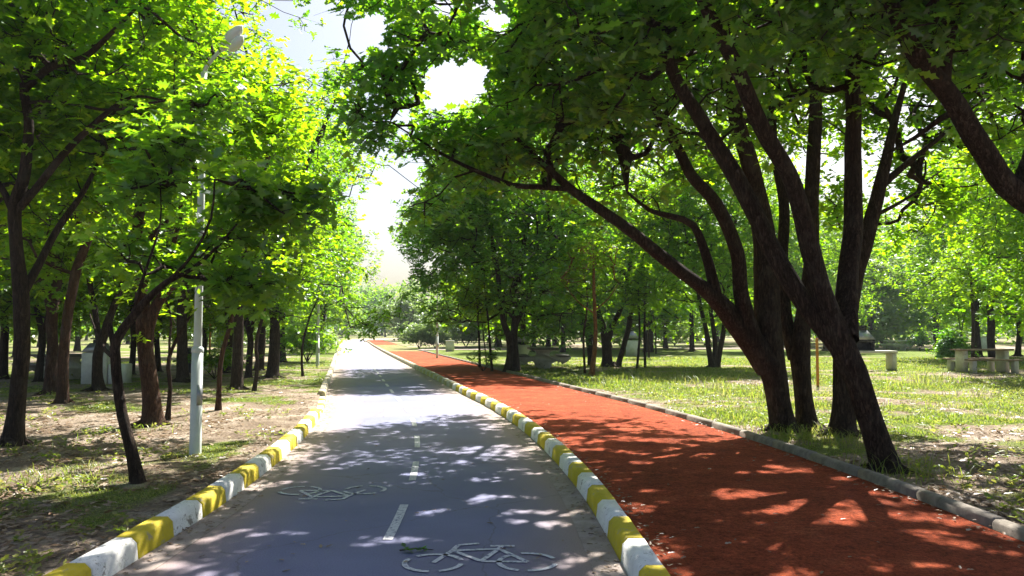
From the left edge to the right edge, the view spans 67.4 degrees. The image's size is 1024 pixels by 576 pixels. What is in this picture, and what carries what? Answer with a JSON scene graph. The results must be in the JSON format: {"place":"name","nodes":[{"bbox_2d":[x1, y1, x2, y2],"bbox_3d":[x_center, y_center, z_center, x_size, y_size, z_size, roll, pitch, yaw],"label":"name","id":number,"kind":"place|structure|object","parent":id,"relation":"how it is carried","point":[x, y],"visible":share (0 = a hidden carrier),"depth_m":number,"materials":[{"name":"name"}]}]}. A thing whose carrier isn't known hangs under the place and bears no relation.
{"place":"outdoors","nodes":[
{"label":"outdoors","id":0,"kind":"place"},
{"bbox_2d":[146,339,594,575],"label":"road","id":1,"kind":"structure","parent":0,"point":[534,517],"depth_m":6.75,"materials":[{"name":"asphalt"}]},
{"bbox_2d":[113,340,348,575],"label":"gutter strip","id":2,"kind":"object","parent":1,"relation":"on","point":[143,566],"visible":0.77,"depth_m":6.69,"materials":[{"name":"concrete"}]},
{"bbox_2d":[278,485,386,499],"bbox_3d":[-1.693,1.901,7.135,1.011,0.002,0.674,0,-3,0],"label":"bicycle symbol","id":3,"kind":"object","parent":1,"relation":"on","point":[320,489],"visible":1,"depth_m":7.13,"materials":[{"name":"paint"}]},
{"bbox_2d":[383,504,407,538],"bbox_3d":[-0.912,1.841,6.086,0.076,0.001,1.123,0,-3,-2],"label":"lane marking","id":4,"kind":"object","parent":1,"relation":"on","point":[395,523],"visible":1,"depth_m":6.02,"materials":[{"name":"paint"}]},
{"bbox_2d":[402,543,557,571],"bbox_3d":[-0.208,1.786,5.109,1.010,0.002,0.668,0,-3,0],"label":"bicycle symbol","id":5,"kind":"object","parent":1,"relation":"on","point":[498,561],"visible":1,"depth_m":5.09,"materials":[{"name":"paint"}]},
{"bbox_2d":[366,342,626,575],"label":"gutter strip","id":6,"kind":"object","parent":1,"relation":"on","point":[602,546],"visible":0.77,"depth_m":6.74,"materials":[{"name":"concrete"}]},
{"bbox_2d":[123,384,1023,575],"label":"fallen leaves","id":7,"kind":"object","parent":1,"relation":"on","point":[580,506],"visible":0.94,"depth_m":6.14,"materials":[{"name":"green plant"}]},
{"bbox_2d":[0,332,1023,575],"bbox_3d":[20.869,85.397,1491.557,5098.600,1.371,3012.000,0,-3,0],"label":"ground","id":8,"kind":"structure","parent":0,"point":[283,420],"depth_m":11.57,"materials":[{"name":"soil"}]},
{"bbox_2d":[0,149,86,327],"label":"oak tree","id":9,"kind":"object","parent":8,"relation":"on","point":[4,321],"visible":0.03,"depth_m":21.38,"materials":[{"name":"green plant"}]},
{"bbox_2d":[29,353,81,379],"bbox_3d":[-13.704,2.377,23.247,1.750,0.760,1.900,-1,-3,21],"label":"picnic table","id":10,"kind":"object","parent":8,"relation":"on","point":[74,365],"visible":0.18,"depth_m":23.00,"materials":[{"name":"concrete"}]},
{"bbox_2d":[0,204,126,379],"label":"oak tree","id":11,"kind":"object","parent":8,"relation":"on","point":[4,347],"visible":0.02,"depth_m":22.84,"materials":[{"name":"green plant"}]},
{"bbox_2d":[0,149,134,381],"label":"oak tree","id":12,"kind":"object","parent":8,"relation":"on","point":[37,310],"visible":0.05,"depth_m":21.81,"materials":[{"name":"green plant"}]},
{"bbox_2d":[0,28,145,403],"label":"oak tree","id":13,"kind":"object","parent":8,"relation":"on","point":[73,274],"visible":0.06,"depth_m":15.40,"materials":[{"name":"green plant"}]},
{"bbox_2d":[31,305,122,350],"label":"oak tree","id":14,"kind":"object","parent":8,"relation":"on","point":[77,345],"visible":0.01,"depth_m":55.55,"materials":[{"name":"green plant"}]},
{"bbox_2d":[0,36,187,395],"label":"oak tree","id":15,"kind":"object","parent":8,"relation":"on","point":[51,362],"visible":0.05,"depth_m":17.30,"materials":[{"name":"green plant"}]},
{"bbox_2d":[81,338,131,383],"bbox_3d":[-11.225,2.033,21.289,1.166,1.307,0.588,0,-3,-9],"label":"barbecue","id":16,"kind":"object","parent":8,"relation":"on","point":[86,365],"visible":0.43,"depth_m":21.02,"materials":[{"name":"concrete"}]},
{"bbox_2d":[1,152,224,391],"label":"oak tree","id":17,"kind":"object","parent":8,"relation":"on","point":[97,381],"visible":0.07,"depth_m":18.30,"materials":[{"name":"green plant"}]},
{"bbox_2d":[60,215,207,374],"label":"oak tree","id":18,"kind":"object","parent":8,"relation":"on","point":[124,308],"visible":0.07,"depth_m":25.62,"materials":[{"name":"green plant"}]},
{"bbox_2d":[0,0,293,447],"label":"oak tree","id":19,"kind":"object","parent":8,"relation":"on","point":[31,41],"visible":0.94,"depth_m":9.82,"materials":[{"name":"green plant"}]},
{"bbox_2d":[87,231,215,371],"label":"oak tree","id":20,"kind":"object","parent":8,"relation":"on","point":[157,355],"visible":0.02,"depth_m":27.66,"materials":[{"name":"green plant"}]},
{"bbox_2d":[98,203,241,420],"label":"sapling oak","id":21,"kind":"object","parent":8,"relation":"on","point":[169,376],"visible":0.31,"depth_m":12.46,"materials":[{"name":"green plant"}]},
{"bbox_2d":[15,0,347,427],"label":"oak tree","id":22,"kind":"object","parent":8,"relation":"on","point":[145,323],"visible":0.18,"depth_m":12.06,"materials":[{"name":"green plant"}]},
{"bbox_2d":[164,292,222,365],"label":"oak tree","id":23,"kind":"object","parent":8,"relation":"on","point":[205,336],"visible":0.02,"depth_m":31.88,"materials":[{"name":"green plant"}]},
{"bbox_2d":[89,142,309,382],"bbox_3d":[-9.488,-1.931,21.373,6.385,9.374,6.194,0,-3,0],"label":"oak tree","id":24,"kind":"object","parent":8,"relation":"on","point":[182,372],"visible":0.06,"depth_m":21.46,"materials":[{"name":"green plant"}]},
{"bbox_2d":[67,61,349,483],"bbox_3d":[-3.227,-0.191,7.926,3.085,4.455,2.103,0,-3,0],"label":"sapling oak","id":25,"kind":"object","parent":8,"relation":"on","point":[262,199],"visible":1,"depth_m":7.61,"materials":[{"name":"green plant"}]},
{"bbox_2d":[165,343,262,378],"bbox_3d":[-8.917,2.282,23.190,2.453,1.204,2.137,-2,-4,34],"label":"bush","id":26,"kind":"object","parent":8,"relation":"on","point":[212,358],"visible":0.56,"depth_m":23.03,"materials":[{"name":"green plant"}]},
{"bbox_2d":[44,338,386,575],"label":"painted kerb","id":27,"kind":"structure","parent":8,"relation":"on","point":[118,553],"depth_m":5.93,"materials":[{"name":"yellow paint"}]},
{"bbox_2d":[189,25,243,454],"bbox_3d":[-3.530,-0.545,9.193,0.588,5.271,0.160,-1,-3,13],"label":"lamp post","id":28,"kind":"object","parent":8,"relation":"on","point":[234,37],"visible":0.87,"depth_m":9.13,"materials":[{"name":"metal"}]},
{"bbox_2d":[187,318,269,350],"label":"oak tree","id":29,"kind":"object","parent":8,"relation":"on","point":[214,339],"visible":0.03,"depth_m":56.25,"materials":[{"name":"green plant"}]},
{"bbox_2d":[131,0,335,390],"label":"oak tree","id":30,"kind":"object","parent":8,"relation":"on","point":[236,382],"visible":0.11,"depth_m":19.11,"materials":[{"name":"green plant"}]},
{"bbox_2d":[120,129,365,372],"bbox_3d":[-10.025,-1.839,26.862,8.611,10.000,7.884,-2,-4,27],"label":"oak tree","id":31,"kind":"object","parent":8,"relation":"on","point":[229,344],"visible":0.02,"depth_m":27.10,"materials":[{"name":"green plant"}]},
{"bbox_2d":[175,161,323,410],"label":"sapling oak","id":32,"kind":"object","parent":8,"relation":"on","point":[218,404],"visible":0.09,"depth_m":14.09,"materials":[{"name":"green plant"}]},
{"bbox_2d":[158,132,346,377],"bbox_3d":[-8.631,-1.095,23.902,5.975,8.118,6.251,-2,-4,35],"label":"oak tree","id":33,"kind":"object","parent":8,"relation":"on","point":[249,330],"visible":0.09,"depth_m":23.87,"materials":[{"name":"green plant"}]},
{"bbox_2d":[204,211,314,390],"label":"sapling oak","id":34,"kind":"object","parent":8,"relation":"on","point":[254,386],"visible":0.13,"depth_m":18.51,"materials":[{"name":"green plant"}]},
{"bbox_2d":[190,62,366,370],"bbox_3d":[-9.309,-2.521,28.509,8.144,11.538,9.497,-2,-4,29],"label":"oak tree","id":35,"kind":"object","parent":8,"relation":"on","point":[261,344],"visible":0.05,"depth_m":28.52,"materials":[{"name":"green plant"}]},
{"bbox_2d":[266,251,347,344],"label":"oak tree","id":36,"kind":"object","parent":8,"relation":"on","point":[298,323],"visible":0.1,"depth_m":76.08,"materials":[{"name":"green plant"}]},
{"bbox_2d":[266,247,350,376],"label":"young oak","id":37,"kind":"object","parent":8,"relation":"on","point":[303,340],"visible":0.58,"depth_m":24.60,"materials":[{"name":"green plant"}]},
{"bbox_2d":[280,318,351,361],"bbox_3d":[-9.534,2.502,35.894,3.323,2.208,3.155,2,-4,-35],"label":"bush","id":38,"kind":"object","parent":8,"relation":"on","point":[309,347],"visible":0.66,"depth_m":35.38,"materials":[{"name":"green plant"}]},
{"bbox_2d":[316,240,330,367],"bbox_3d":[-7.554,0.674,30.792,0.588,5.251,0.160,-1,-3,13],"label":"lamp post","id":39,"kind":"object","parent":8,"relation":"on","point":[317,350],"visible":0.34,"depth_m":30.70,"materials":[{"name":"paint"}]},
{"bbox_2d":[214,0,439,378],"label":"oak tree","id":40,"kind":"object","parent":8,"relation":"on","point":[272,370],"visible":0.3,"depth_m":23.56,"materials":[{"name":"green plant"}]},
{"bbox_2d":[273,85,382,361],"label":"oak tree","id":41,"kind":"object","parent":8,"relation":"on","point":[344,284],"visible":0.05,"depth_m":36.86,"materials":[{"name":"green plant"}]},
{"bbox_2d":[290,200,386,352],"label":"oak tree","id":42,"kind":"object","parent":8,"relation":"on","point":[325,310],"visible":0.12,"depth_m":52.30,"materials":[{"name":"green plant"}]},
{"bbox_2d":[332,301,363,337],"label":"oak tree","id":43,"kind":"object","parent":8,"relation":"on","point":[345,325],"visible":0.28,"depth_m":159.50,"materials":[{"name":"green plant"}]},
{"bbox_2d":[355,282,386,334],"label":"oak tree","id":44,"kind":"object","parent":8,"relation":"on","point":[366,289],"visible":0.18,"depth_m":213.58,"materials":[{"name":"green plant"}]},
{"bbox_2d":[360,282,398,335],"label":"oak tree","id":45,"kind":"object","parent":8,"relation":"on","point":[375,295],"visible":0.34,"depth_m":201.61,"materials":[{"name":"green plant"}]},
{"bbox_2d":[365,301,399,336],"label":"oak tree","id":46,"kind":"object","parent":8,"relation":"on","point":[385,331],"visible":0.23,"depth_m":171.71,"materials":[{"name":"green plant"}]},
{"bbox_2d":[376,345,419,350],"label":"verge","id":47,"kind":"structure","parent":8,"relation":"on","point":[394,348],"depth_m":65.19,"materials":[{"name":"green plant"}]},
{"bbox_2d":[383,284,440,340],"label":"oak tree","id":48,"kind":"object","parent":8,"relation":"on","point":[409,305],"visible":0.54,"depth_m":114.41,"materials":[{"name":"green plant"}]},
{"bbox_2d":[397,318,444,348],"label":"bush","id":49,"kind":"object","parent":8,"relation":"on","point":[413,335],"visible":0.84,"depth_m":63.15,"materials":[{"name":"green plant"}]},
{"bbox_2d":[419,323,452,348],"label":"bush","id":50,"kind":"object","parent":8,"relation":"on","point":[440,339],"visible":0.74,"depth_m":63.25,"materials":[{"name":"green plant"}]},
{"bbox_2d":[440,319,487,347],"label":"bush","id":51,"kind":"object","parent":8,"relation":"on","point":[463,337],"visible":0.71,"depth_m":68.49,"materials":[{"name":"green plant"}]},
{"bbox_2d":[445,276,495,366],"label":"sapling oak","id":52,"kind":"object","parent":8,"relation":"on","point":[477,307],"visible":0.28,"depth_m":30.72,"materials":[{"name":"green plant"}]},
{"bbox_2d":[452,282,496,364],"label":"sapling oak","id":53,"kind":"object","parent":8,"relation":"on","point":[474,312],"visible":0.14,"depth_m":31.25,"materials":[{"name":"green plant"}]},
{"bbox_2d":[447,269,515,370],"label":"sapling oak","id":54,"kind":"object","parent":8,"relation":"on","point":[488,325],"visible":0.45,"depth_m":27.74,"materials":[{"name":"green plant"}]},
{"bbox_2d":[466,345,498,370],"bbox_3d":[-0.967,2.605,27.881,1.837,1.093,1.110,-3,-4,43],"label":"bush","id":55,"kind":"object","parent":8,"relation":"on","point":[487,356],"visible":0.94,"depth_m":27.83,"materials":[{"name":"green plant"}]},
{"bbox_2d":[439,240,538,346],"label":"oak tree","id":56,"kind":"object","parent":8,"relation":"on","point":[498,343],"visible":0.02,"depth_m":71.13,"materials":[{"name":"green plant"}]},
{"bbox_2d":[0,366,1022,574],"bbox_3d":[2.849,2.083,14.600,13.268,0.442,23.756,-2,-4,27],"label":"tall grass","id":57,"kind":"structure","parent":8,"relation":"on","point":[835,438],"depth_m":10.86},
{"bbox_2d":[0,356,1023,557],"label":"grass","id":58,"kind":"structure","parent":8,"relation":"on","point":[943,415],"depth_m":18.43,"materials":[{"name":"plant"}]},
{"bbox_2d":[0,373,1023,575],"bbox_3d":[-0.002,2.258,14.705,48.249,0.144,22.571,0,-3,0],"label":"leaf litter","id":59,"kind":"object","parent":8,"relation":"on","point":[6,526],"visible":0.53,"depth_m":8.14,"materials":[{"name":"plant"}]},
{"bbox_2d":[0,360,1023,575],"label":"ground weeds","id":60,"kind":"object","parent":8,"relation":"on","point":[1013,480],"visible":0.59,"depth_m":8.59,"materials":[{"name":"green plant"}]},
{"bbox_2d":[389,98,640,371],"bbox_3d":[-0.247,-1.925,29.455,10.606,10.377,13.672,0,-3,0],"label":"oak tree","id":61,"kind":"object","parent":8,"relation":"on","point":[447,237],"visible":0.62,"depth_m":26.70,"materials":[{"name":"green plant"}]},
{"bbox_2d":[365,338,670,575],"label":"painted kerb","id":62,"kind":"structure","parent":8,"relation":"on","point":[635,554],"depth_m":6.76,"materials":[{"name":"yellow paint"}]},
{"bbox_2d":[422,191,613,344],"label":"oak tree","id":63,"kind":"object","parent":8,"relation":"on","point":[523,326],"visible":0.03,"depth_m":33.85,"materials":[{"name":"green plant"}]},
{"bbox_2d":[518,329,529,364],"bbox_3d":[0.420,2.604,33.752,0.741,1.596,0.589,0,-3,-6],"label":"barbecue","id":64,"kind":"object","parent":8,"relation":"on","point":[522,349],"visible":0.3,"depth_m":33.49,"materials":[{"name":"concrete"}]},
{"bbox_2d":[519,347,570,368],"bbox_3d":[1.206,2.748,30.176,2.090,0.836,1.925,0,-3,-3],"label":"picnic table","id":65,"kind":"object","parent":8,"relation":"on","point":[542,357],"visible":0.91,"depth_m":29.50,"materials":[{"name":"concrete"}]},
{"bbox_2d":[296,0,810,432],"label":"oak tree","id":66,"kind":"object","parent":8,"relation":"on","point":[756,334],"visible":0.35,"depth_m":10.51,"materials":[{"name":"green plant"}]},
{"bbox_2d":[507,240,601,351],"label":"oak tree","id":67,"kind":"object","parent":8,"relation":"on","point":[533,344],"visible":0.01,"depth_m":55.18,"materials":[{"name":"green plant"}]},
{"bbox_2d":[510,310,601,346],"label":"oak tree","id":68,"kind":"object","parent":8,"relation":"on","point":[548,342],"visible":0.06,"depth_m":64.95,"materials":[{"name":"green plant"}]},
{"bbox_2d":[529,182,624,351],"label":"oak tree","id":69,"kind":"object","parent":8,"relation":"on","point":[562,349],"depth_m":53.58,"materials":[{"name":"green plant"}]},
{"bbox_2d":[550,268,616,372],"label":"sapling oak","id":70,"kind":"object","parent":8,"relation":"on","point":[580,295],"visible":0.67,"depth_m":26.51,"materials":[{"name":"green plant"}]},
{"bbox_2d":[535,282,638,346],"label":"oak tree","id":71,"kind":"object","parent":8,"relation":"on","point":[553,325],"visible":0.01,"depth_m":64.56,"materials":[{"name":"green plant"}]},
{"bbox_2d":[544,229,632,375],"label":"young tree","id":72,"kind":"object","parent":8,"relation":"on","point":[581,262],"visible":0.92,"depth_m":24.61,"materials":[{"name":"green plant"}]},
{"bbox_2d":[497,117,709,366],"bbox_3d":[3.898,-1.993,32.648,8.376,10.997,9.431,-2,-4,33],"label":"oak tree","id":73,"kind":"object","parent":8,"relation":"on","point":[606,337],"visible":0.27,"depth_m":31.26,"materials":[{"name":"green plant"}]},
{"bbox_2d":[626,328,637,355],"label":"barbecue","id":74,"kind":"object","parent":8,"relation":"on","point":[632,346],"visible":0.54,"depth_m":45.02,"materials":[{"name":"concrete"}]},
{"bbox_2d":[613,272,667,369],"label":"sapling oak","id":75,"kind":"object","parent":8,"relation":"on","point":[634,302],"visible":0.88,"depth_m":29.15,"materials":[{"name":"green plant"}]},
{"bbox_2d":[617,265,663,366],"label":"sapling oak","id":76,"kind":"object","parent":8,"relation":"on","point":[644,335],"visible":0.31,"depth_m":30.19,"materials":[{"name":"green plant"}]},
{"bbox_2d":[588,165,727,351],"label":"oak tree","id":77,"kind":"object","parent":8,"relation":"on","point":[625,312],"visible":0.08,"depth_m":52.99,"materials":[{"name":"green plant"}]},
{"bbox_2d":[614,283,711,347],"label":"oak tree","id":78,"kind":"object","parent":8,"relation":"on","point":[679,333],"visible":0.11,"depth_m":62.60,"materials":[{"name":"green plant"}]},
{"bbox_2d":[345,0,984,474],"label":"oak tree","id":79,"kind":"object","parent":8,"relation":"on","point":[655,34],"visible":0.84,"depth_m":8.40,"materials":[{"name":"green plant"}]},
{"bbox_2d":[637,200,749,351],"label":"oak tree","id":80,"kind":"object","parent":8,"relation":"on","point":[691,341],"visible":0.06,"depth_m":55.41,"materials":[{"name":"green plant"}]},
{"bbox_2d":[661,229,753,345],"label":"oak tree","id":81,"kind":"object","parent":8,"relation":"on","point":[709,324],"visible":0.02,"depth_m":79.58,"materials":[{"name":"green plant"}]},
{"bbox_2d":[598,115,832,367],"bbox_3d":[7.686,-1.863,30.998,8.850,10.381,8.886,0,-3,0],"label":"oak tree","id":82,"kind":"object","parent":8,"relation":"on","point":[693,209],"visible":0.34,"depth_m":30.30,"materials":[{"name":"green plant"}]},
{"bbox_2d":[420,350,1023,541],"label":"concrete kerb","id":83,"kind":"structure","parent":8,"relation":"on","point":[985,518],"depth_m":7.74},
{"bbox_2d":[420,348,1023,349],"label":"footpath","id":84,"kind":"structure","parent":8,"relation":"on","point":[688,348],"depth_m":62.52,"materials":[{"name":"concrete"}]},
{"bbox_2d":[724,171,841,309],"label":"oak tree","id":85,"kind":"object","parent":8,"relation":"on","point":[798,264],"visible":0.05,"depth_m":53.65,"materials":[{"name":"green plant"}]},
{"bbox_2d":[648,1,919,429],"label":"oak tree","id":86,"kind":"object","parent":8,"relation":"on","point":[797,338],"visible":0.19,"depth_m":11.85,"materials":[{"name":"green plant"}]},
{"bbox_2d":[789,189,895,350],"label":"oak tree","id":87,"kind":"object","parent":8,"relation":"on","point":[863,298],"visible":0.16,"depth_m":55.85,"materials":[{"name":"green plant"}]},
{"bbox_2d":[789,228,896,330],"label":"oak tree","id":88,"kind":"object","parent":8,"relation":"on","point":[837,259],"visible":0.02,"depth_m":69.18,"materials":[{"name":"green plant"}]},
{"bbox_2d":[697,0,1023,213],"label":"oak tree","id":89,"kind":"object","parent":8,"relation":"on","point":[948,24],"visible":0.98,"depth_m":7.12,"materials":[{"name":"green plant"}]},
{"bbox_2d":[821,202,920,304],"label":"oak tree","id":90,"kind":"object","parent":8,"relation":"on","point":[883,227],"visible":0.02,"depth_m":74.31,"materials":[{"name":"green plant"}]},
{"bbox_2d":[828,248,924,348],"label":"oak tree","id":91,"kind":"object","parent":8,"relation":"on","point":[893,298],"visible":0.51,"depth_m":62.17,"materials":[{"name":"green plant"}]},
{"bbox_2d":[857,325,897,370],"bbox_3d":[13.438,2.252,28.692,1.615,1.700,0.665,0,-3,0],"label":"barbecue","id":92,"kind":"object","parent":8,"relation":"on","point":[866,342],"visible":0.6,"depth_m":28.54,"materials":[{"name":"concrete"}]},
{"bbox_2d":[881,340,911,349],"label":"picnic table","id":93,"kind":"object","parent":8,"relation":"on","point":[891,345],"visible":0.84,"depth_m":58.81,"materials":[{"name":"concrete"}]},
{"bbox_2d":[790,2,1023,438],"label":"oak tree","id":94,"kind":"object","parent":8,"relation":"on","point":[842,416],"visible":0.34,"depth_m":11.66,"materials":[{"name":"green plant"}]},
{"bbox_2d":[904,331,934,350],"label":"bush","id":95,"kind":"object","parent":8,"relation":"on","point":[918,341],"visible":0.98,"depth_m":57.17,"materials":[{"name":"green plant"}]},
{"bbox_2d":[872,201,986,347],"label":"oak tree","id":96,"kind":"object","parent":8,"relation":"on","point":[929,320],"visible":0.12,"depth_m":63.65,"materials":[{"name":"green plant"}]},
{"bbox_2d":[872,121,1023,357],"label":"oak tree","id":97,"kind":"object","parent":8,"relation":"on","point":[929,247],"visible":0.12,"depth_m":41.19,"materials":[{"name":"green plant"}]},
{"bbox_2d":[880,147,1023,361],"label":"oak tree","id":98,"kind":"object","parent":8,"relation":"on","point":[990,334],"visible":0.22,"depth_m":36.49,"materials":[{"name":"green plant"}]},
{"bbox_2d":[925,327,979,364],"bbox_3d":[17.790,2.412,30.745,2.071,1.812,1.643,0,-3,0],"label":"bush","id":99,"kind":"object","parent":8,"relation":"on","point":[949,340],"visible":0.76,"depth_m":30.56,"materials":[{"name":"green plant"}]},
{"bbox_2d":[922,278,986,336],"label":"young oak","id":100,"kind":"object","parent":8,"relation":"on","point":[960,315],"visible":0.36,"depth_m":45.40,"materials":[{"name":"green plant"}]},
{"bbox_2d":[907,83,1023,336],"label":"oak tree","id":101,"kind":"object","parent":8,"relation":"on","point":[1012,223],"visible":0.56,"depth_m":24.47,"materials":[{"name":"green plant"}]},
{"bbox_2d":[918,201,1023,355],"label":"oak tree","id":102,"kind":"object","parent":8,"relation":"on","point":[1018,348],"visible":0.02,"depth_m":45.22,"materials":[{"name":"green plant"}]},
{"bbox_2d":[919,235,1023,357],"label":"sapling oak","id":103,"kind":"object","parent":8,"relation":"on","point":[961,271],"visible":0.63,"depth_m":28.71,"materials":[{"name":"green plant"}]},
{"bbox_2d":[943,349,1022,372],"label":"picnic table","id":104,"kind":"object","parent":8,"relation":"on","point":[961,360],"visible":0.89,"depth_m":27.09,"materials":[{"name":"grey concrete"}]},
{"bbox_2d":[995,296,1023,344],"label":"oak tree","id":105,"kind":"object","parent":8,"relation":"on","point":[1013,332],"visible":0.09,"depth_m":79.38,"materials":[{"name":"green plant"}]},
{"bbox_2d":[97,0,1023,331],"label":"sky","id":106,"kind":"structure","parent":0,"point":[448,83],"materials":[{"name":"white"}]},
{"bbox_2d":[388,351,1023,575],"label":"red path","id":107,"kind":"structure","parent":0,"point":[729,496],"depth_m":6.40,"materials":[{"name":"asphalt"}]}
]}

